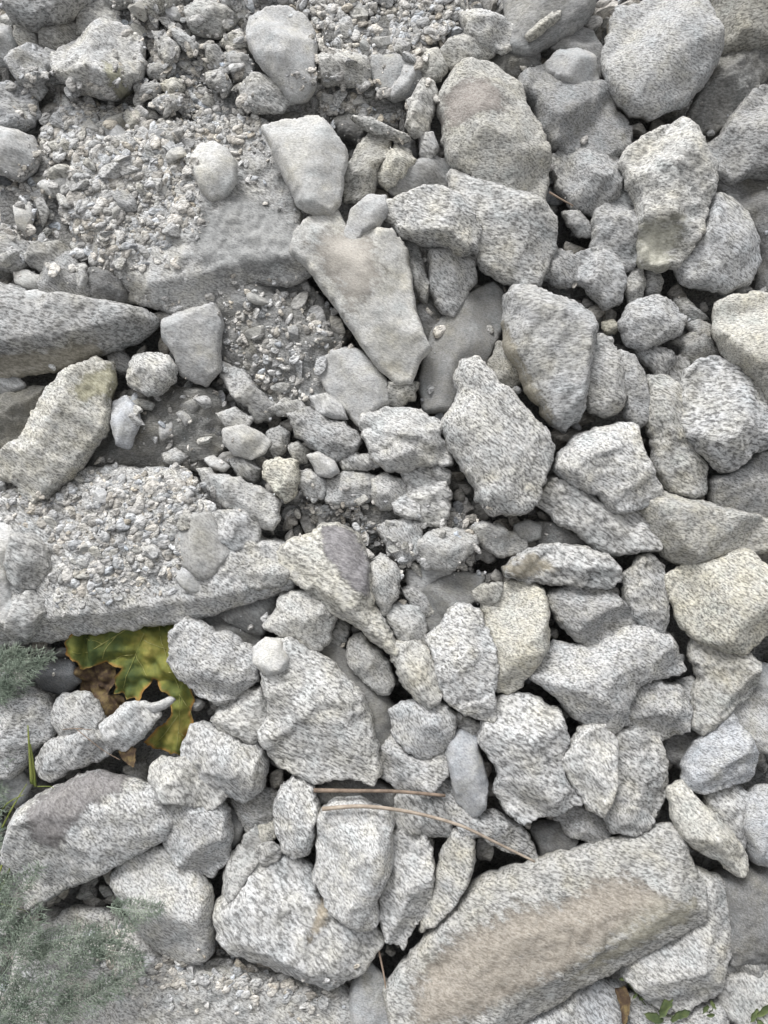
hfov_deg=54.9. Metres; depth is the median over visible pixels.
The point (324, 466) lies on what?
stone
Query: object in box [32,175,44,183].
stone chip
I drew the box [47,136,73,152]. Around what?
stone
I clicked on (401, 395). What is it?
stone
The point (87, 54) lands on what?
rock
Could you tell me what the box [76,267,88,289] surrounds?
stone
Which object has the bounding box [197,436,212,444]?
stone chip
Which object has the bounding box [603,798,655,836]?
stone
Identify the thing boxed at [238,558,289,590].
stone
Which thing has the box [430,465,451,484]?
stone
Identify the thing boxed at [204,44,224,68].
stone
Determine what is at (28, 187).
stone chip
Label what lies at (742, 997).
rock
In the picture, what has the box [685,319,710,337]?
stone
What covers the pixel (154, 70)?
stone
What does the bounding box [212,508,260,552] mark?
stone
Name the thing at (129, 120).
stone
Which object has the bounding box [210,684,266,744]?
rock
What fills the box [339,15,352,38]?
stone chip
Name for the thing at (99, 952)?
feathery plant
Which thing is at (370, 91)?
stone chip
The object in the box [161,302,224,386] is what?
rock
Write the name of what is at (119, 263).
stone chip
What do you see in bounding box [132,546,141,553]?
stone chip
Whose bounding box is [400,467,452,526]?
rock
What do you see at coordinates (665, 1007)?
leafy sprig
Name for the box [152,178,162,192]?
stone chip
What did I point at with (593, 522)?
rock
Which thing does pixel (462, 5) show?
stone chip
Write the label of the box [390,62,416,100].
stone
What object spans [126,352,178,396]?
stone
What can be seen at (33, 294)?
stone
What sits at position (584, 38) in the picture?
stone
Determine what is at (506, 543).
stone
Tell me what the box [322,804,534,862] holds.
dry stem
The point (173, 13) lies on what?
stone chip
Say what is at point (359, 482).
stone
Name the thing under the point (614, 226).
rock
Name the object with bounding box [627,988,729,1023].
rock
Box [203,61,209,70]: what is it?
stone chip
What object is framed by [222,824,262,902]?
stone
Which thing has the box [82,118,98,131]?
stone chip
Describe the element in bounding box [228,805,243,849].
stone
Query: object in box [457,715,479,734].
stone
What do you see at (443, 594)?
rock
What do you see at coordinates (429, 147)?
stone
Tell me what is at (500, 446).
rock
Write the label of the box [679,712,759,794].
rock
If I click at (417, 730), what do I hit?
rock
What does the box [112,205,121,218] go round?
stone chip
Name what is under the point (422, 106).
stone
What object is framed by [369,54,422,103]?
stone
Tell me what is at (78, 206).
stone chip
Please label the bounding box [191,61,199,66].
stone chip
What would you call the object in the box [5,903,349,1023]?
slab
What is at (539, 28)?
stone
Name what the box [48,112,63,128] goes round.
stone chip
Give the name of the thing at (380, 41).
stone chip
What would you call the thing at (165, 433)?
stone
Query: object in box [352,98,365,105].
stone chip
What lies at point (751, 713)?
rock
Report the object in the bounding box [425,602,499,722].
rock
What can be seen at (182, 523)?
stone chip
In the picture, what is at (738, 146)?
rock
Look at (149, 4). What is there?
stone
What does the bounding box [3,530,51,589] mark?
rock
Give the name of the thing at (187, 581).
stone
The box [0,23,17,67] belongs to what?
stone
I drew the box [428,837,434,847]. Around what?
stone
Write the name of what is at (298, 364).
stone chip
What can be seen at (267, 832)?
stone
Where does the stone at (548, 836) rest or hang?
on the rubble
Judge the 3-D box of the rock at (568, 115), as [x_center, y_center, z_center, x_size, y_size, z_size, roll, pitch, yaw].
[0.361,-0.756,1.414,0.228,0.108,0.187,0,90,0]
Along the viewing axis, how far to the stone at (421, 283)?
1.39 m
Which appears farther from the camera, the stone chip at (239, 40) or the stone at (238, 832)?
the stone at (238, 832)
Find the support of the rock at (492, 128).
on the rock at (517, 242)
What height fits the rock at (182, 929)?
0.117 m
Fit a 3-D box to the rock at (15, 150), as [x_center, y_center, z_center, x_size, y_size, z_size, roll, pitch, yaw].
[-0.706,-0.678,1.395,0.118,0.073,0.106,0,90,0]
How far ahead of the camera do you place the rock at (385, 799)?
1.39 m
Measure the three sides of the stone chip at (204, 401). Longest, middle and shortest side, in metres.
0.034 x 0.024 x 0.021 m
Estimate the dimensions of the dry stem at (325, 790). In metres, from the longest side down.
0.242 x 0.015 x 0.009 m
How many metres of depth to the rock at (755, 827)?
1.36 m
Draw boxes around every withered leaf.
[74,662,125,716]
[118,746,135,766]
[615,986,630,1023]
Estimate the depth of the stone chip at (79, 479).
1.38 m
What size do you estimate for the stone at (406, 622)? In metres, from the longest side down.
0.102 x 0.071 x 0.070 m
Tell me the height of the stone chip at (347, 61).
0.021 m
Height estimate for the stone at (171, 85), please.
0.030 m
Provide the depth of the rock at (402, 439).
1.36 m
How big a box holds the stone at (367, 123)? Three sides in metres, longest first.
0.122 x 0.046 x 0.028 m
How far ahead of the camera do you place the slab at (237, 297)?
1.41 m
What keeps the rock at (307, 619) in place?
on the rock at (379, 706)
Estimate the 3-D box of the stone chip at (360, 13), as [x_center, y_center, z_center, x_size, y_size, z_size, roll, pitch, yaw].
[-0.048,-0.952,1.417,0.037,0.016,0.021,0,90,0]
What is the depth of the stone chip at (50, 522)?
1.37 m
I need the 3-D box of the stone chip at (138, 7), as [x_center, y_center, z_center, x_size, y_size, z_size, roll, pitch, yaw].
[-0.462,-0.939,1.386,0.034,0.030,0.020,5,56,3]
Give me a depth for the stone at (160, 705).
1.37 m
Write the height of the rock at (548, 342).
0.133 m
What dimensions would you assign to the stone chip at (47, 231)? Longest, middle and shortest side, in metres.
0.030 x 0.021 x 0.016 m
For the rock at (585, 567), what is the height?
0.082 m
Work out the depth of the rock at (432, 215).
1.34 m
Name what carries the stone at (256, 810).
on the rubble
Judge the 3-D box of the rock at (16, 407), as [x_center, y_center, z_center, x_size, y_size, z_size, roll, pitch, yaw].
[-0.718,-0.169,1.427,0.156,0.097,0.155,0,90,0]
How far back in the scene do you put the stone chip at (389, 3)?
1.41 m
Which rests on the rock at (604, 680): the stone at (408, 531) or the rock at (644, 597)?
the rock at (644, 597)
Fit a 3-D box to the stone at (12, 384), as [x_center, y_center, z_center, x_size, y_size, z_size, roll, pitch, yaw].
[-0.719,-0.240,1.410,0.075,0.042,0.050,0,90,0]
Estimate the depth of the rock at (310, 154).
1.34 m
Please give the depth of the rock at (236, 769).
1.36 m
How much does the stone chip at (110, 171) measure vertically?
0.024 m
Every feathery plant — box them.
[0,641,59,708]
[0,713,17,905]
[0,860,166,1023]
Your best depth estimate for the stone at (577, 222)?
1.40 m
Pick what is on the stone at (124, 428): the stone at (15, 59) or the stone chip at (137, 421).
the stone chip at (137, 421)
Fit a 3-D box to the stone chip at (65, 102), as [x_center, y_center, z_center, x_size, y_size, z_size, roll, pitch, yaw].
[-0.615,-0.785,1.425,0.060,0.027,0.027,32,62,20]
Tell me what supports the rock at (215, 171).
on the slab at (245, 235)
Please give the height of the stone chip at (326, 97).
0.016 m
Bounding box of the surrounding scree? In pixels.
[183,0,767,1023]
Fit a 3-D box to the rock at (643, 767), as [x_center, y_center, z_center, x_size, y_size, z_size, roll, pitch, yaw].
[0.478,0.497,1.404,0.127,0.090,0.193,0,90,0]
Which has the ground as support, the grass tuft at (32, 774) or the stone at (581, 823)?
the grass tuft at (32, 774)
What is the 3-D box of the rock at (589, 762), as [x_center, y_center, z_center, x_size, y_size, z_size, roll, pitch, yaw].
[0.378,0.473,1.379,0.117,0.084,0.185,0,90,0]
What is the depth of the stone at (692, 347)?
1.39 m
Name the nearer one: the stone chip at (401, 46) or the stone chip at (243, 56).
the stone chip at (243, 56)
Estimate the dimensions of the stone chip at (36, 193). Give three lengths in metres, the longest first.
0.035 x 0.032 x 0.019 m
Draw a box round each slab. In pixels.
[0,282,160,377]
[0,464,296,646]
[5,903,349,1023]
[58,118,311,314]
[85,385,231,467]
[215,283,348,423]
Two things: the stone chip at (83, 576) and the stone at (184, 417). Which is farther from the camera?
the stone at (184, 417)
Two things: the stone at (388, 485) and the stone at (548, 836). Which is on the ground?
the stone at (388, 485)
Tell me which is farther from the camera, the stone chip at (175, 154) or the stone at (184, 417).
the stone at (184, 417)
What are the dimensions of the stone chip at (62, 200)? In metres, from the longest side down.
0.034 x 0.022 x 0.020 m
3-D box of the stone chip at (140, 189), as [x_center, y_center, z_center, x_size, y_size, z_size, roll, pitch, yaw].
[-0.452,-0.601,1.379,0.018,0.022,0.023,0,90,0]
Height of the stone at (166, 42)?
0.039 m
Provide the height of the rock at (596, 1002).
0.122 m
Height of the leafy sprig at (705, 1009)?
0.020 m
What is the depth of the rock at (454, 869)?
1.37 m
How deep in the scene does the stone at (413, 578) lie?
1.40 m
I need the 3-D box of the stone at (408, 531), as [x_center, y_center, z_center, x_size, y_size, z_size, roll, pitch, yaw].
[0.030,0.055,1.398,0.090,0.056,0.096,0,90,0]
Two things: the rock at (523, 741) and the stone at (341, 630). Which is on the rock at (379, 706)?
the stone at (341, 630)
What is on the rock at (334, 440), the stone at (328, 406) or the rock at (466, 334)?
the stone at (328, 406)
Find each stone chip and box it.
[0,249,19,268]
[24,183,31,192]
[30,189,47,200]
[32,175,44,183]
[34,197,49,226]
[42,227,52,236]
[43,516,57,528]
[47,164,69,179]
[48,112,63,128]
[55,93,71,106]
[56,193,71,207]
[64,86,80,98]
[69,180,88,191]
[74,476,85,483]
[74,573,89,579]
[75,201,82,211]
[77,558,87,566]
[79,542,87,551]
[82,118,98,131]
[83,158,95,171]
[88,546,101,557]
[93,488,106,502]
[98,162,120,178]
[100,231,112,241]
[105,112,125,127]
[109,548,118,555]
[112,189,137,211]
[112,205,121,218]
[113,155,130,162]
[114,257,126,270]
[120,165,140,176]
[128,0,146,21]
[128,413,144,426]
[130,22,147,35]
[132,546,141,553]
[133,405,142,415]
[137,183,145,195]
[144,144,154,157]
[144,547,157,558]
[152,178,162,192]
[153,128,165,138]
[159,15,174,27]
[162,222,180,237]
[163,140,175,150]
[165,7,182,21]
[165,147,186,162]
[172,514,189,530]
[176,60,190,69]
[179,51,189,58]
[186,964,194,975]
[188,15,204,27]
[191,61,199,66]
[193,395,211,408]
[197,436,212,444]
[201,91,214,106]
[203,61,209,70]
[233,36,243,43]
[237,52,248,60]
[245,325,263,339]
[246,292,268,305]
[261,306,267,312]
[270,382,289,392]
[287,325,298,339]
[295,360,301,378]
[314,355,326,374]
[318,996,328,1010]
[321,93,333,102]
[331,36,340,48]
[332,90,347,105]
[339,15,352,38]
[342,57,356,66]
[349,8,367,19]
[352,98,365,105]
[355,494,368,505]
[359,37,369,52]
[364,85,375,96]
[372,36,391,47]
[374,0,393,7]
[385,520,394,526]
[386,536,397,541]
[388,545,399,553]
[395,39,411,54]
[401,541,407,552]
[402,51,415,63]
[410,562,422,577]
[438,529,445,538]
[458,0,466,10]
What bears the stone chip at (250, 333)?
on the slab at (237, 297)
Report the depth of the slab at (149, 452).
1.42 m
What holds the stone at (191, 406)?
on the ground
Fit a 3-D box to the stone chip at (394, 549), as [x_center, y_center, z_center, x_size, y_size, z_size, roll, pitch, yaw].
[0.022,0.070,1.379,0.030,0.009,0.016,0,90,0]
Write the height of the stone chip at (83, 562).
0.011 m
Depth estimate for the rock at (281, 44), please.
1.36 m
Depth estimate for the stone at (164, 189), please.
1.38 m
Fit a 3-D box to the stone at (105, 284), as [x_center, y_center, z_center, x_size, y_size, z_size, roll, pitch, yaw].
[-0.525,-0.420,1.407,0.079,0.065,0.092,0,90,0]
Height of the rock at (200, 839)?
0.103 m
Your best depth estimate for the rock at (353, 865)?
1.34 m
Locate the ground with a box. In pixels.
[0,0,767,1023]
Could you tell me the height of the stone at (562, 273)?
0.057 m
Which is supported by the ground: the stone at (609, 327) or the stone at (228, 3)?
the stone at (228, 3)
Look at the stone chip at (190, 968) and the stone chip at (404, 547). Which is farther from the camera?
the stone chip at (190, 968)
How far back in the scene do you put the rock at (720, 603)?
1.35 m
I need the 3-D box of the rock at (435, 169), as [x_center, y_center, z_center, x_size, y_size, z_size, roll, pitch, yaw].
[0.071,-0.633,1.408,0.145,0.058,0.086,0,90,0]
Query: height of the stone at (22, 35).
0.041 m
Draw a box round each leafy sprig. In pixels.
[619,977,690,1023]
[702,1001,715,1017]
[750,1005,767,1023]
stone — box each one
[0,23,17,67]
[0,377,26,393]
[0,770,32,807]
[3,42,54,86]
[4,589,46,640]
[12,25,37,45]
[13,201,35,233]
[13,269,39,289]
[24,289,46,299]
[25,239,72,272]
[29,83,47,100]
[34,658,81,694]
[37,178,65,197]
[38,21,79,50]
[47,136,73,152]
[75,0,117,35]
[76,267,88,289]
[87,266,129,303]
[98,700,161,751]
[104,124,125,135]
[105,0,132,9]
[106,350,130,375]
[110,395,140,449]
[122,107,140,129]
[122,759,148,781]
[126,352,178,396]
[127,395,154,410]
[131,0,179,22]
[138,81,162,99]
[141,544,161,557]
[146,61,166,81]
[146,94,184,114]
[146,696,175,712]
[151,30,180,66]
[159,77,185,93]
[159,421,172,441]
[160,177,167,194]
[161,447,188,464]
[165,22,199,57]
[165,128,176,143]
[171,566,200,593]
[176,411,190,426]
[180,399,199,412]
[182,0,238,39]
[185,486,194,499]
[203,455,230,472]
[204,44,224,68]
[204,69,233,95]
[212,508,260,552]
[214,407,253,426]
[219,0,243,12]
[219,30,248,50]
[219,361,276,423]
[221,424,271,459]
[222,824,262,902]
[226,50,254,82]
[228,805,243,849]
[229,457,262,481]
[229,786,277,831]
[238,72,295,114]
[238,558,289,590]
[252,637,289,675]
[254,841,281,866]
[258,820,276,841]
[262,456,300,503]
[266,425,290,457]
[267,398,304,416]
[287,440,310,464]
[298,468,326,500]
[306,451,339,477]
[309,392,347,419]
[317,49,371,88]
[324,470,376,506]
[331,113,367,144]
[331,618,350,645]
[338,451,379,470]
[344,194,387,238]
[350,115,411,144]
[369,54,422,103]
[369,472,406,510]
[370,552,400,616]
[376,517,422,564]
[377,143,416,190]
[385,601,427,644]
[387,381,419,406]
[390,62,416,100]
[391,494,423,521]
[400,585,434,616]
[402,240,429,304]
[404,77,437,138]
[405,567,451,591]
[416,296,441,339]
[418,131,439,158]
[419,47,447,82]
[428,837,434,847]
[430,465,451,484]
[440,33,495,70]
[457,8,512,55]
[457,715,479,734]
[469,520,528,558]
[471,581,503,606]
[487,340,520,387]
[513,519,541,543]
[524,10,560,42]
[527,819,577,855]
[535,520,587,545]
[543,248,581,288]
[549,27,602,79]
[552,805,611,843]
[561,209,591,237]
[601,319,617,334]
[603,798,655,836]
[624,268,646,303]
[632,346,690,382]
[644,269,663,295]
[662,729,696,771]
[670,332,721,364]
[672,297,710,320]
[674,675,695,701]
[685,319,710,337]
[727,963,767,977]
[754,662,767,693]
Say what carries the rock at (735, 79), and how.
on the ground
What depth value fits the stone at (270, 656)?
1.33 m
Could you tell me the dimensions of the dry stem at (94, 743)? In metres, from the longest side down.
0.091 x 0.042 x 0.004 m
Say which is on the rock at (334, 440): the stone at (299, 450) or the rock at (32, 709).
the stone at (299, 450)
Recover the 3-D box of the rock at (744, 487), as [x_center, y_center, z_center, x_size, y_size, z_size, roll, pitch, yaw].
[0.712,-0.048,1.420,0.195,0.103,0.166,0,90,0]
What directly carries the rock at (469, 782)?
on the rock at (497, 826)
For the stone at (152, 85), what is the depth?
1.40 m
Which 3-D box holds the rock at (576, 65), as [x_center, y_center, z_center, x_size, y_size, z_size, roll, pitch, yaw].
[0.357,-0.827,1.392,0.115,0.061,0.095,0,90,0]
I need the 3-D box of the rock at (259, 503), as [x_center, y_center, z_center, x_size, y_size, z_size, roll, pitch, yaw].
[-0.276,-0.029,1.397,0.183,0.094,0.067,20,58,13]
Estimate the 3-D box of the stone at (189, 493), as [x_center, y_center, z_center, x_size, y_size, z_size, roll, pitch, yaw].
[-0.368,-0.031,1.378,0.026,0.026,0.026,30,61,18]
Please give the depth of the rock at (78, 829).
1.35 m
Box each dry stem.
[76,728,119,759]
[313,788,445,796]
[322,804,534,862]
[378,951,385,988]
[549,191,573,205]
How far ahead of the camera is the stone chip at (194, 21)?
1.38 m
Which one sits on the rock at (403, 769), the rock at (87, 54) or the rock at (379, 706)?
the rock at (379, 706)
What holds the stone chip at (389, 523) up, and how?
on the stone at (408, 531)
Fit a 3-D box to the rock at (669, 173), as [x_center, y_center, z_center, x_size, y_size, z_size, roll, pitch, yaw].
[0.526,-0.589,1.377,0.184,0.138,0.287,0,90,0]
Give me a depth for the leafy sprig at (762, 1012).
1.37 m
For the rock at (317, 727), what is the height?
0.135 m
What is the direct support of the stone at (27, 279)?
on the slab at (59, 330)
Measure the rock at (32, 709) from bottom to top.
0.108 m
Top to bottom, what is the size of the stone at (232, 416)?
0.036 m
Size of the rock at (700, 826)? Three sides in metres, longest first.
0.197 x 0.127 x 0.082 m
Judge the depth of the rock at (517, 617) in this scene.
1.36 m
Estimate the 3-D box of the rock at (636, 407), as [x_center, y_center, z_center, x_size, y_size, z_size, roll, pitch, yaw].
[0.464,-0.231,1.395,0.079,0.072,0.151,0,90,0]
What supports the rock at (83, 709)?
on the rock at (57, 757)
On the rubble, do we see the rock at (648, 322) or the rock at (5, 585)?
the rock at (648, 322)
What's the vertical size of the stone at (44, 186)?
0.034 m
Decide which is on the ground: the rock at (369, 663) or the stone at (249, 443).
the stone at (249, 443)
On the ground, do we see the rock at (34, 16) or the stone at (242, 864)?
the rock at (34, 16)
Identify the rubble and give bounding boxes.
[0,0,767,1023]
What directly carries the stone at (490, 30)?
on the rock at (509, 63)
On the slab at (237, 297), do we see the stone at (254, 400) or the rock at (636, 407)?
the stone at (254, 400)
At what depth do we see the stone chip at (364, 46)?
1.41 m
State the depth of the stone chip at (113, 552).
1.37 m
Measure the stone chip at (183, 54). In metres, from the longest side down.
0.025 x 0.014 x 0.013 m
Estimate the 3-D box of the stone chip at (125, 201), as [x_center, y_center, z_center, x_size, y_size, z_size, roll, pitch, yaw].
[-0.482,-0.579,1.377,0.043,0.021,0.040,0,90,0]
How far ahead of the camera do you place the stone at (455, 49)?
1.39 m
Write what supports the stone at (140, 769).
on the rock at (78, 829)
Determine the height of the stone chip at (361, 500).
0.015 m
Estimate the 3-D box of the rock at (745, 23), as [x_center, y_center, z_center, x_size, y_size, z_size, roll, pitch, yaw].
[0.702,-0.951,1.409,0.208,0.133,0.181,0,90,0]
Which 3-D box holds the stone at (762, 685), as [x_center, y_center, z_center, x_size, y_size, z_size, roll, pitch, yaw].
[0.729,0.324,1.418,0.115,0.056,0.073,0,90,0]
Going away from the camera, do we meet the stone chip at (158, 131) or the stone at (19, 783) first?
the stone chip at (158, 131)
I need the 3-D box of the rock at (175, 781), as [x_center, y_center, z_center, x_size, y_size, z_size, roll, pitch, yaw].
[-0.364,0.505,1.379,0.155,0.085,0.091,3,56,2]
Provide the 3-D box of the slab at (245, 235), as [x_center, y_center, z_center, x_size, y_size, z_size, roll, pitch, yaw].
[-0.372,-0.564,1.446,0.498,0.152,0.386,0,90,0]
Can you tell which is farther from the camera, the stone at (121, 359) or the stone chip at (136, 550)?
the stone at (121, 359)
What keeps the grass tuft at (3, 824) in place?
on the ground
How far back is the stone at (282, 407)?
1.39 m
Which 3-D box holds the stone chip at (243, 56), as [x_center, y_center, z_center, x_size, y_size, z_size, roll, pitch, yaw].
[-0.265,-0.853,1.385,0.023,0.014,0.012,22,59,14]
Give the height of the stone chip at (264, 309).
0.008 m
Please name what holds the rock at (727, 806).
on the rubble
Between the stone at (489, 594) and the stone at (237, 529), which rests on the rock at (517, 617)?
the stone at (489, 594)
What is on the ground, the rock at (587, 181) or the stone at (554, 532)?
the rock at (587, 181)
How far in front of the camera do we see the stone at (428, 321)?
1.41 m
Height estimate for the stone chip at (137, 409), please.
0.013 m
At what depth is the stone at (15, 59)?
1.38 m
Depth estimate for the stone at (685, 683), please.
1.40 m
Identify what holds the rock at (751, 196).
on the ground
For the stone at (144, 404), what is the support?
on the slab at (149, 452)
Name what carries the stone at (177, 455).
on the slab at (149, 452)
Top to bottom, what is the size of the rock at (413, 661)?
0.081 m
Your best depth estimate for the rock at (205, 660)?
1.36 m
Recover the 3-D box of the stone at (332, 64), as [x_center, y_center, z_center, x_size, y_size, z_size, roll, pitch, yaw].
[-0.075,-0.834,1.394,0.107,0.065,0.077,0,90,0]
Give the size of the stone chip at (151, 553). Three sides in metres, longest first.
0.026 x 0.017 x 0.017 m
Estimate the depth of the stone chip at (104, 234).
1.37 m
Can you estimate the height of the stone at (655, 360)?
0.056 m
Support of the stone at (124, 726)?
on the rock at (57, 757)
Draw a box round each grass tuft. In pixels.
[0,784,27,911]
[27,725,52,787]
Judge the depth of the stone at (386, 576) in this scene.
1.37 m
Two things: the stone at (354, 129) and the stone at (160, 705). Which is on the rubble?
the stone at (354, 129)
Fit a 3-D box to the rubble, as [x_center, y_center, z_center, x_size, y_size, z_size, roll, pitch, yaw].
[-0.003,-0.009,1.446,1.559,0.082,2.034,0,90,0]
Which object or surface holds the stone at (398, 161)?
on the rubble
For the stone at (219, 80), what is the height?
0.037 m
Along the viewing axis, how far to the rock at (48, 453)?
1.35 m
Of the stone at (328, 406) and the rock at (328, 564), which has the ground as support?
the rock at (328, 564)
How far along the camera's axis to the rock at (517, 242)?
1.35 m
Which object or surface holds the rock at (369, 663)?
on the rock at (379, 706)
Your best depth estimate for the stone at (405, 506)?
1.37 m
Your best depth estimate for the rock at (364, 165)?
1.38 m
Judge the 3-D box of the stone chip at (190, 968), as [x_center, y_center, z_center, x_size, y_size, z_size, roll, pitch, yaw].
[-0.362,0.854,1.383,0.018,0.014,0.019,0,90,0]
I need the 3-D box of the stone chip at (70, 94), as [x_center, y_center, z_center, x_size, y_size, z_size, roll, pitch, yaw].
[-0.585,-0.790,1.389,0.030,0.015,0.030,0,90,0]
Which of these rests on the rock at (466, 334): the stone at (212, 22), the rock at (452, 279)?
the rock at (452, 279)
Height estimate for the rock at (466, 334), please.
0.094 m
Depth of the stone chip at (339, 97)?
1.41 m
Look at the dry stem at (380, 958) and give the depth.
1.39 m
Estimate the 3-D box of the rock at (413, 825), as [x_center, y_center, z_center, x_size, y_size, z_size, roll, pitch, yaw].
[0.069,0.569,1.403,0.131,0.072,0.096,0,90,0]
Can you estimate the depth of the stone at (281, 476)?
1.37 m
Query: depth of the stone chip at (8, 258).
1.38 m
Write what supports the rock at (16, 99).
on the rubble
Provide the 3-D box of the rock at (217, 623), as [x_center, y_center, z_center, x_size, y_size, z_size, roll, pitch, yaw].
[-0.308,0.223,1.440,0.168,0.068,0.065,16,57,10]
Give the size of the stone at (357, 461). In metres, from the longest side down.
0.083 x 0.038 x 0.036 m
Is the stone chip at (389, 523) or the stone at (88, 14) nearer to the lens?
the stone chip at (389, 523)
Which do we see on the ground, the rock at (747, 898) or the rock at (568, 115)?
the rock at (747, 898)
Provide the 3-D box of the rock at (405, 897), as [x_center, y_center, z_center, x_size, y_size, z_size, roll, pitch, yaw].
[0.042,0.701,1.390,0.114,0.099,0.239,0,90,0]
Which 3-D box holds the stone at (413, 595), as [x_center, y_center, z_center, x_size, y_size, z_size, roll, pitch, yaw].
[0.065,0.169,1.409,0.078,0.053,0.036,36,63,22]
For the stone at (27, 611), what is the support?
on the slab at (224, 588)
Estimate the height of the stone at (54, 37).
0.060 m
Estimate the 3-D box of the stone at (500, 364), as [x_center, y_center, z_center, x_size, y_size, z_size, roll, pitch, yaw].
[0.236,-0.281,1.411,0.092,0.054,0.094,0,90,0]
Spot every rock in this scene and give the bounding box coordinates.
[0,80,41,133]
[0,126,41,181]
[0,230,29,272]
[0,355,117,503]
[0,384,46,448]
[0,522,12,621]
[0,682,56,780]
[0,769,172,910]
[1,0,95,33]
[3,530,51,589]
[35,251,89,296]
[35,728,115,782]
[50,17,147,101]
[50,690,106,736]
[109,844,215,964]
[147,755,228,811]
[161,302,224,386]
[162,801,233,877]
[166,615,260,705]
[175,511,229,580]
[180,720,269,803]
[190,141,237,201]
[195,467,281,530]
[202,616,261,645]
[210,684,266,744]
[212,853,384,990]
[216,596,277,635]
[246,5,317,104]
[257,636,382,786]
[261,115,348,215]
[261,588,337,651]
[272,775,321,859]
[276,522,399,656]
[286,406,362,461]
[288,210,431,384]
[312,795,395,931]
[314,347,389,426]
[315,779,395,805]
[320,642,395,752]
[342,133,392,205]
[345,632,395,695]
[349,962,387,1023]
[358,406,453,472]
[379,734,449,798]
[379,827,435,950]
[382,822,708,1023]
[383,155,451,196]
[384,184,481,256]
[388,699,456,759]
[388,793,453,837]
[390,639,442,709]
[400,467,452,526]
[416,527,478,571]
[418,281,504,413]
[418,826,476,932]
[423,571,485,631]
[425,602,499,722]
[426,247,477,317]
[435,777,538,858]
[436,57,551,201]
[441,355,555,516]
[444,728,488,817]
[445,169,557,286]
[476,691,582,825]
[480,579,550,694]
[488,52,540,78]
[500,284,598,433]
[501,542,622,589]
[502,0,596,56]
[517,64,632,156]
[526,977,621,1023]
[529,624,686,734]
[536,476,662,556]
[543,47,599,83]
[545,585,637,645]
[549,147,623,216]
[551,422,663,514]
[561,723,618,818]
[575,246,626,310]
[586,333,627,417]
[589,183,638,273]
[600,0,724,122]
[615,725,668,817]
[617,116,718,273]
[617,294,686,351]
[618,349,649,428]
[619,865,731,1013]
[621,552,669,632]
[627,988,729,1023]
[628,679,692,740]
[640,490,767,565]
[644,374,708,498]
[664,548,767,655]
[665,779,748,877]
[673,192,761,294]
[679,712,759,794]
[680,355,767,473]
[686,48,767,137]
[686,638,761,735]
[702,784,749,849]
[706,450,767,516]
[707,84,767,185]
[709,0,767,55]
[710,860,767,966]
[711,290,767,400]
[716,179,767,291]
[717,969,767,1023]
[733,689,767,753]
[743,783,767,867]
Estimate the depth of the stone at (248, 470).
1.40 m
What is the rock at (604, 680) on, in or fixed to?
on the rubble
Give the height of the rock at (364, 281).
0.124 m
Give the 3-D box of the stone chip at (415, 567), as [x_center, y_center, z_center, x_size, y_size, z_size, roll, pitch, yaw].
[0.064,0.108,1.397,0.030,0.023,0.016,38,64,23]
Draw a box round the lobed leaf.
[64,624,194,755]
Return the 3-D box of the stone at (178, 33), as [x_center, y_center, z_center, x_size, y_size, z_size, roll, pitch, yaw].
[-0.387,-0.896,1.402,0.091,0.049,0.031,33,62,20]
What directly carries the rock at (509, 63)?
on the rubble
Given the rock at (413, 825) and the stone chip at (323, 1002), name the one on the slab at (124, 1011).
the stone chip at (323, 1002)
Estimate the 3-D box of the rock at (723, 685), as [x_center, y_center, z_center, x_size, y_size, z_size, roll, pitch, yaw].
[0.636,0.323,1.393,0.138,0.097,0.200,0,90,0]
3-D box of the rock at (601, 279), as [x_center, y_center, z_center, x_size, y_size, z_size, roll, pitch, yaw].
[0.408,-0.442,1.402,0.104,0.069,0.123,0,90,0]
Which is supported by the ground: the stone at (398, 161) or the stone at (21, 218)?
the stone at (21, 218)
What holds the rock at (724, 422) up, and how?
on the rubble
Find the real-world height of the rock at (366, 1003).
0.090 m
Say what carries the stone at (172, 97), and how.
on the ground
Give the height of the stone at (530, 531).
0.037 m
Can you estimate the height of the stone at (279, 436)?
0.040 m
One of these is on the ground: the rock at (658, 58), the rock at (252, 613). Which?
the rock at (658, 58)
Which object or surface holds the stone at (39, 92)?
on the rubble

